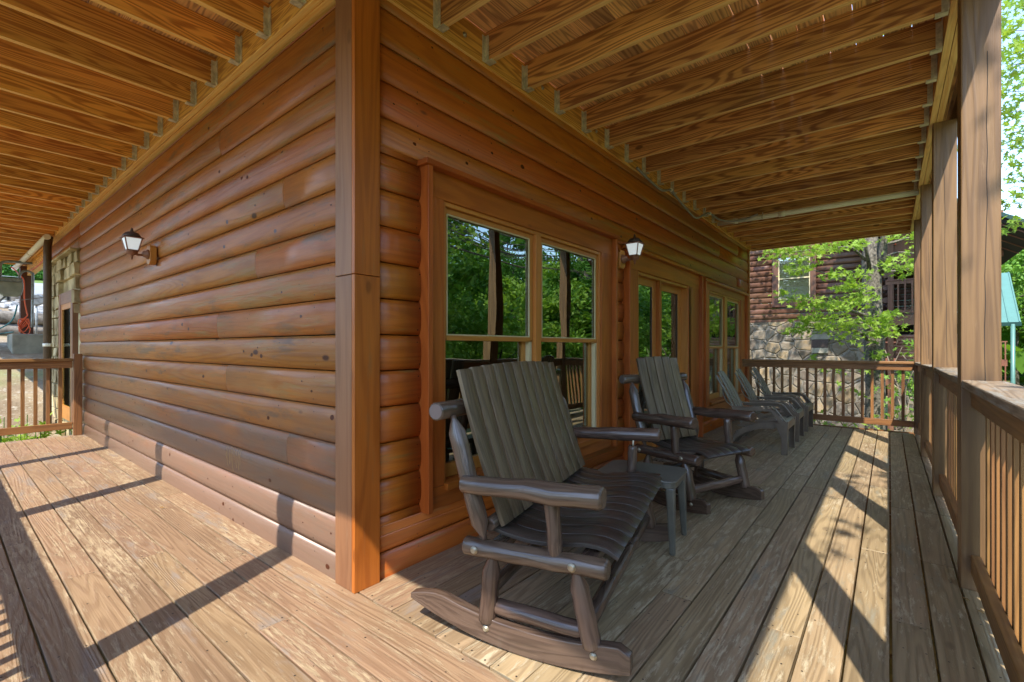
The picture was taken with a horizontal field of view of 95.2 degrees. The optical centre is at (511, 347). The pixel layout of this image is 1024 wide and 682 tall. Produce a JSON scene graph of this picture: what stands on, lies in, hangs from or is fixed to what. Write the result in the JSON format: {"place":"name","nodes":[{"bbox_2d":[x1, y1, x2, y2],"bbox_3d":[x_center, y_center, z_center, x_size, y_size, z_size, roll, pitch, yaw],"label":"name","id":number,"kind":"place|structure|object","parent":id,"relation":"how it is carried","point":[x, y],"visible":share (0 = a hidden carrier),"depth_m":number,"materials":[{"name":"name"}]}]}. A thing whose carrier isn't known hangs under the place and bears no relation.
{"place":"outdoors","nodes":[
{"label":"outdoors","id":0,"kind":"place"},
{"bbox_2d":[34,283,42,293],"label":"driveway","id":1,"kind":"structure","parent":0,"point":[38,288],"depth_m":16.38,"materials":[{"name":"grey concrete"}]},
{"bbox_2d":[0,280,1023,677],"bbox_3d":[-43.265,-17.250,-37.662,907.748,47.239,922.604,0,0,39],"label":"ground","id":2,"kind":"structure","parent":0,"point":[6,352],"depth_m":8.17,"materials":[{"name":"brown soil"}]},
{"bbox_2d":[0,305,17,333],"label":"garden hose","id":3,"kind":"object","parent":2,"relation":"on","point":[10,321],"visible":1,"depth_m":10.07,"materials":[{"name":"rubber"}]},
{"bbox_2d":[0,260,33,327],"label":"pipe","id":4,"kind":"object","parent":2,"relation":"on","point":[12,287],"visible":0.87,"depth_m":9.29,"materials":[{"name":"metal"}]},
{"bbox_2d":[0,323,42,334],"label":"retaining log","id":5,"kind":"object","parent":2,"relation":"on","point":[11,328],"visible":0.04,"depth_m":12.68,"materials":[{"name":"grey wood"}]},
{"bbox_2d":[0,310,42,324],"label":"retaining log","id":6,"kind":"object","parent":5,"relation":"on","point":[6,316],"visible":0.08,"depth_m":12.68,"materials":[{"name":"grey wood"}]},
{"bbox_2d":[0,300,42,312],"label":"rubble","id":7,"kind":"object","parent":2,"relation":"on","point":[11,306],"visible":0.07,"depth_m":13.76,"materials":[{"name":"grey stone"}]},
{"bbox_2d":[2,264,42,280],"bbox_3d":[-29.417,-4.298,22.167,1.945,1.755,23.128,0,0,39],"label":"hedge","id":8,"kind":"object","parent":2,"relation":"on","point":[7,270],"visible":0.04,"depth_m":24.78,"materials":[{"name":"green plant"}]},
{"bbox_2d":[7,334,42,353],"bbox_3d":[-10.075,0.003,10.430,1.000,0.555,1.560,0,0,39],"label":"concrete footing","id":9,"kind":"object","parent":2,"relation":"on","point":[24,343],"visible":0.23,"depth_m":9.68,"materials":[{"name":"grey concrete"}]},
{"bbox_2d":[19,266,33,333],"bbox_3d":[-10.495,-1.010,10.101,0.200,1.460,0.200,0,0,39],"label":"support post","id":10,"kind":"object","parent":9,"relation":"on","point":[22,310],"visible":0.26,"depth_m":10.03,"materials":[{"name":"brown wood"}]},
{"bbox_2d":[11,260,42,333],"bbox_3d":[-9.559,-1.010,9.331,3.212,1.500,0.230,0,0,36],"label":"extension cord","id":11,"kind":"object","parent":10,"relation":"hanging from","point":[20,324],"visible":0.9,"depth_m":9.97,"materials":[{"name":"plastic"}]},
{"bbox_2d":[26,251,42,275],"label":"porch beam","id":12,"kind":"structure","parent":10,"relation":"attached to","point":[37,260],"depth_m":9.20,"materials":[{"name":"brown wood"}]},
{"bbox_2d":[8,294,42,300],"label":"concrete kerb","id":13,"kind":"structure","parent":2,"relation":"on","point":[12,298],"depth_m":14.93,"materials":[{"name":"grey concrete"}]},
{"bbox_2d":[0,411,52,442],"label":"leafy weed","id":14,"kind":"object","parent":2,"relation":"on","point":[8,438],"visible":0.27,"depth_m":6.37,"materials":[{"name":"green plant"}]},
{"bbox_2d":[34,294,42,333],"bbox_3d":[-11.850,-0.724,11.646,0.110,1.208,0.300,0,0,39],"label":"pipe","id":15,"kind":"object","parent":2,"relation":"on","point":[38,301],"visible":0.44,"depth_m":11.64,"materials":[{"name":"metal"}]},
{"bbox_2d":[17,421,71,440],"bbox_3d":[-6.502,1.370,6.345,0.976,0.722,0.853,0,0,39],"label":"leafy weed","id":16,"kind":"object","parent":2,"relation":"on","point":[46,435],"visible":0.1,"depth_m":6.44,"materials":[{"name":"green plant"}]},
{"bbox_2d":[25,0,749,593],"bbox_3d":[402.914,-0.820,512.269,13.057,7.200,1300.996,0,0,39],"label":"log cabin","id":17,"kind":"object","parent":2,"relation":"on","point":[367,228],"visible":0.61,"depth_m":3.02,"materials":[{"name":"brown wood"}]},
{"bbox_2d":[0,296,53,331],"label":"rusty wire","id":18,"kind":"object","parent":17,"relation":"attached to","point":[26,299],"visible":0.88,"depth_m":8.07,"materials":[{"name":"metal"}]},
{"bbox_2d":[42,236,52,423],"bbox_3d":[-7.408,0.002,7.461,0.116,3.556,0.128,0,0,39],"label":"downpipe","id":19,"kind":"object","parent":17,"relation":"attached to","point":[47,344],"visible":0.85,"depth_m":7.42,"materials":[{"name":"brown plastic"}]},
{"bbox_2d":[58,289,77,421],"bbox_3d":[-6.638,0.130,6.998,1.180,1.900,0.080,0,0,39],"label":"side door","id":20,"kind":"structure","parent":17,"relation":"in","point":[67,319],"depth_m":6.93,"materials":[{"name":"brown wood"}]},
{"bbox_2d":[119,228,156,264],"bbox_3d":[-3.325,-0.901,4.160,0.148,0.308,0.242,0,0,39],"label":"wall lantern","id":21,"kind":"object","parent":17,"relation":"attached to","point":[131,240],"depth_m":4.12,"materials":[{"name":"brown glass"}]},
{"bbox_2d":[0,0,1001,265],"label":"ceiling","id":22,"kind":"structure","parent":17,"relation":"attached to","point":[730,108],"depth_m":3.39,"materials":[{"name":"brown wood"}]},
{"bbox_2d":[11,234,50,270],"bbox_3d":[-9.238,-1.750,8.919,4.800,0.104,0.104,0,0,39],"label":"horizontal pipe","id":23,"kind":"object","parent":22,"relation":"hanging from","point":[33,250],"visible":0.97,"depth_m":8.35,"materials":[{"name":"white plastic"}]},
{"bbox_2d":[636,167,757,221],"bbox_3d":[2.162,-1.720,5.611,2.613,0.169,0.388,0,0,-38],"label":"electrical conduit","id":24,"kind":"object","parent":22,"relation":"attached to","point":[670,190],"visible":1,"depth_m":5.62,"materials":[{"name":"white plastic"}]},
{"bbox_2d":[717,190,918,225],"bbox_3d":[3.757,-1.757,5.950,2.151,0.095,0.080,0,0,38],"label":"drain pipe","id":25,"kind":"object","parent":22,"relation":"hanging from","point":[843,204],"visible":0.91,"depth_m":5.80,"materials":[{"name":"white plastic"}]},
{"bbox_2d":[416,157,619,514],"bbox_3d":[0.198,-0.058,3.472,0.187,1.935,2.315,0,0,39],"label":"window","id":26,"kind":"structure","parent":17,"relation":"in","point":[507,276],"depth_m":3.17,"materials":[{"name":"brown wood"}]},
{"bbox_2d":[618,234,644,268],"bbox_3d":[1.094,-0.891,4.339,0.242,0.308,0.148,0,0,39],"label":"wall lantern","id":27,"kind":"object","parent":17,"relation":"attached to","point":[634,245],"depth_m":4.29,"materials":[{"name":"glass"}]},
{"bbox_2d":[639,277,655,460],"bbox_3d":[1.382,0.230,5.026,0.035,1.960,0.770,0,0,39],"label":"door","id":28,"kind":"structure","parent":17,"relation":"in","point":[647,287],"depth_m":5.14,"materials":[{"name":"brown wood"}]},
{"bbox_2d":[662,284,680,372],"bbox_3d":[1.899,0.230,5.707,0.035,1.960,0.820,0,0,39],"label":"door","id":29,"kind":"structure","parent":17,"relation":"in","point":[671,296],"depth_m":5.80,"materials":[{"name":"brown wood"}]},
{"bbox_2d":[703,278,748,416],"bbox_3d":[3.351,0.012,7.375,0.187,1.895,2.480,0,0,39],"label":"window","id":30,"kind":"structure","parent":17,"relation":"in","point":[725,308],"depth_m":7.29,"materials":[{"name":"brown wood"}]},
{"bbox_2d":[0,424,986,681],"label":"deck","id":31,"kind":"structure","parent":2,"relation":"on","point":[858,566],"depth_m":2.60,"materials":[{"name":"brown wood"}]},
{"bbox_2d":[0,434,509,681],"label":"deck","id":32,"kind":"structure","parent":31,"relation":"on","point":[119,574],"depth_m":2.19,"materials":[{"name":"brown wood"}]},
{"bbox_2d":[73,354,81,435],"bbox_3d":[-5.850,0.635,6.294,0.090,1.090,0.085,0,0,39],"label":"railing post","id":33,"kind":"object","parent":32,"relation":"on","point":[77,394],"visible":1,"depth_m":6.26,"materials":[{"name":"brown wood"}]},
{"bbox_2d":[0,358,72,435],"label":"deck railing","id":34,"kind":"object","parent":33,"relation":"attached to","point":[22,365],"visible":1,"depth_m":6.01,"materials":[{"name":"brown wood"}]},
{"bbox_2d":[358,420,763,637],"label":"deck","id":35,"kind":"structure","parent":31,"relation":"on","point":[456,571],"depth_m":2.35,"materials":[{"name":"brown wood"}]},
{"bbox_2d":[436,425,1009,681],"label":"deck","id":36,"kind":"structure","parent":31,"relation":"on","point":[727,592],"depth_m":2.29,"materials":[{"name":"brown wood"}]},
{"bbox_2d":[411,361,668,675],"bbox_3d":[0.264,0.626,2.377,0.935,1.099,1.394,0,0,26],"label":"log rocking loveseat","id":37,"kind":"object","parent":36,"relation":"on","point":[539,484],"visible":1,"depth_m":1.92,"materials":[{"name":"wood"}]},
{"bbox_2d":[598,460,686,555],"bbox_3d":[0.810,0.969,2.898,0.480,0.419,0.380,0,0,31],"label":"resin side table","id":38,"kind":"object","parent":36,"relation":"on","point":[673,477],"visible":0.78,"depth_m":2.86,"materials":[{"name":"grey plastic"}]},
{"bbox_2d":[619,356,764,514],"bbox_3d":[1.361,0.626,3.706,0.750,1.099,0.935,0,0,-29],"label":"log rocking chair","id":39,"kind":"object","parent":36,"relation":"on","point":[673,411],"visible":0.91,"depth_m":3.67,"materials":[{"name":"wood"}]},
{"bbox_2d":[715,370,795,455],"bbox_3d":[2.911,0.746,5.609,0.779,0.907,0.554,0,0,39],"label":"resin chair","id":40,"kind":"object","parent":36,"relation":"on","point":[783,425],"visible":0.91,"depth_m":5.52,"materials":[{"name":"grey plastic"}]},
{"bbox_2d":[735,369,804,441],"bbox_3d":[3.516,0.757,6.398,0.779,0.907,0.554,0,0,38],"label":"resin chair","id":41,"kind":"object","parent":36,"relation":"on","point":[798,412],"visible":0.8,"depth_m":6.37,"materials":[{"name":"grey plastic"}]},
{"bbox_2d":[750,367,813,431],"bbox_3d":[4.145,0.769,7.192,0.779,0.907,0.554,0,0,40],"label":"resin chair","id":42,"kind":"object","parent":36,"relation":"on","point":[808,406],"visible":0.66,"depth_m":7.17,"materials":[{"name":"grey plastic"}]},
{"bbox_2d":[914,219,919,434],"bbox_3d":[5.765,-0.279,6.594,0.140,3.023,0.142,0,0,39],"label":"porch post","id":43,"kind":"object","parent":36,"relation":"on","point":[916,319],"visible":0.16,"depth_m":6.57,"materials":[{"name":"brown wood"}]},
{"bbox_2d":[742,359,913,427],"bbox_3d":[4.847,0.715,7.346,2.230,1.020,0.155,0,0,39],"label":"deck railing","id":44,"kind":"object","parent":43,"relation":"attached to","point":[872,366],"visible":0.9,"depth_m":7.15,"materials":[{"name":"brown wood"}]},
{"bbox_2d":[915,362,919,433],"bbox_3d":[5.202,0.668,5.880,0.155,0.955,1.676,0,0,39],"label":"deck railing","id":45,"kind":"object","parent":43,"relation":"attached to","point":[917,364],"visible":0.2,"depth_m":6.19,"materials":[{"name":"brown wood"}]},
{"bbox_2d":[920,184,931,456],"bbox_3d":[4.621,-0.290,5.178,0.140,3.001,0.142,0,0,39],"label":"porch post","id":46,"kind":"object","parent":36,"relation":"on","point":[925,293],"visible":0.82,"depth_m":5.14,"materials":[{"name":"brown wood"}]},
{"bbox_2d":[932,118,956,496],"bbox_3d":[3.465,-0.301,3.747,0.140,2.979,0.142,0,0,39],"label":"porch post","id":47,"kind":"object","parent":36,"relation":"on","point":[944,243],"visible":0.91,"depth_m":3.70,"materials":[{"name":"brown wood"}]},
{"bbox_2d":[921,364,931,464],"bbox_3d":[4.052,0.644,4.457,0.155,0.959,1.696,0,0,39],"label":"deck railing","id":48,"kind":"object","parent":47,"relation":"attached to","point":[928,374],"visible":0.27,"depth_m":4.84,"materials":[{"name":"brown wood"}]},
{"bbox_2d":[957,0,1000,591],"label":"porch post","id":49,"kind":"object","parent":36,"relation":"on","point":[978,189],"visible":0.84,"depth_m":2.25,"materials":[{"name":"brown wood"}]},
{"bbox_2d":[934,367,956,532],"bbox_3d":[2.889,0.627,3.018,0.155,0.935,1.716,0,0,39],"label":"deck railing","id":50,"kind":"object","parent":49,"relation":"attached to","point":[948,382],"visible":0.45,"depth_m":3.24,"materials":[{"name":"brown wood"}]},
{"bbox_2d":[962,380,1023,681],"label":"deck railing","id":51,"kind":"object","parent":49,"relation":"attached to","point":[998,577],"visible":1,"depth_m":1.76,"materials":[{"name":"brown wood"}]},
{"bbox_2d":[779,257,808,308],"bbox_3d":[23.161,-2.777,34.522,7.790,12.842,6.925,0,0,-25],"label":"forest tree","id":52,"kind":"object","parent":2,"relation":"on","point":[801,276],"visible":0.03,"depth_m":33.98,"materials":[{"name":"green plant"}]},
{"bbox_2d":[813,410,869,428],"bbox_3d":[5.803,1.947,8.673,1.316,1.676,1.315,0,0,39],"label":"leafy sapling","id":53,"kind":"object","parent":2,"relation":"on","point":[826,423],"visible":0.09,"depth_m":8.62,"materials":[{"name":"green plant"}]},
{"bbox_2d":[750,210,1023,431],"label":"neighbour cabin","id":54,"kind":"object","parent":2,"relation":"on","point":[768,340],"visible":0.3,"depth_m":15.24,"materials":[{"name":"brown wood"}]},
{"bbox_2d":[772,250,815,306],"bbox_3d":[9.497,-2.304,15.754,1.270,1.852,0.104,0,0,39],"label":"window","id":55,"kind":"structure","parent":54,"relation":"in","point":[776,281],"depth_m":15.80,"materials":[{"name":"white glass"}]},
{"bbox_2d":[864,338,913,431],"bbox_3d":[7.186,0.863,8.577,1.244,2.071,1.092,0,0,39],"label":"leafy sapling","id":56,"kind":"object","parent":2,"relation":"on","point":[899,391],"visible":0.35,"depth_m":8.62,"materials":[{"name":"green plant"}]},
{"bbox_2d":[757,0,1023,429],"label":"maple tree","id":57,"kind":"object","parent":2,"relation":"on","point":[876,259],"visible":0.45,"depth_m":9.19,"materials":[{"name":"green plant"}]},
{"bbox_2d":[779,272,1021,394],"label":"green roofed house","id":58,"kind":"structure","parent":2,"relation":"on","point":[1010,316],"depth_m":25.17,"materials":[{"name":"teal metal"}]},
{"bbox_2d":[778,263,1023,381],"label":"woodland","id":59,"kind":"object","parent":2,"relation":"on","point":[1019,360],"visible":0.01,"depth_m":34.21,"materials":[{"name":"green plant"}]},
{"bbox_2d":[1001,0,1023,235],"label":"overhanging maple","id":60,"kind":"object","parent":2,"relation":"on","point":[1017,51],"visible":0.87,"depth_m":6.89,"materials":[{"name":"green plant"}]},
{"bbox_2d":[1001,249,1023,384],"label":"forest tree","id":61,"kind":"object","parent":2,"relation":"on","point":[1012,266],"visible":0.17,"depth_m":32.02,"materials":[{"name":"green plant"}]},
{"bbox_2d":[780,0,1023,288],"label":"sky","id":62,"kind":"structure","parent":0,"point":[1014,211],"materials":[{"name":"white"}]}
]}

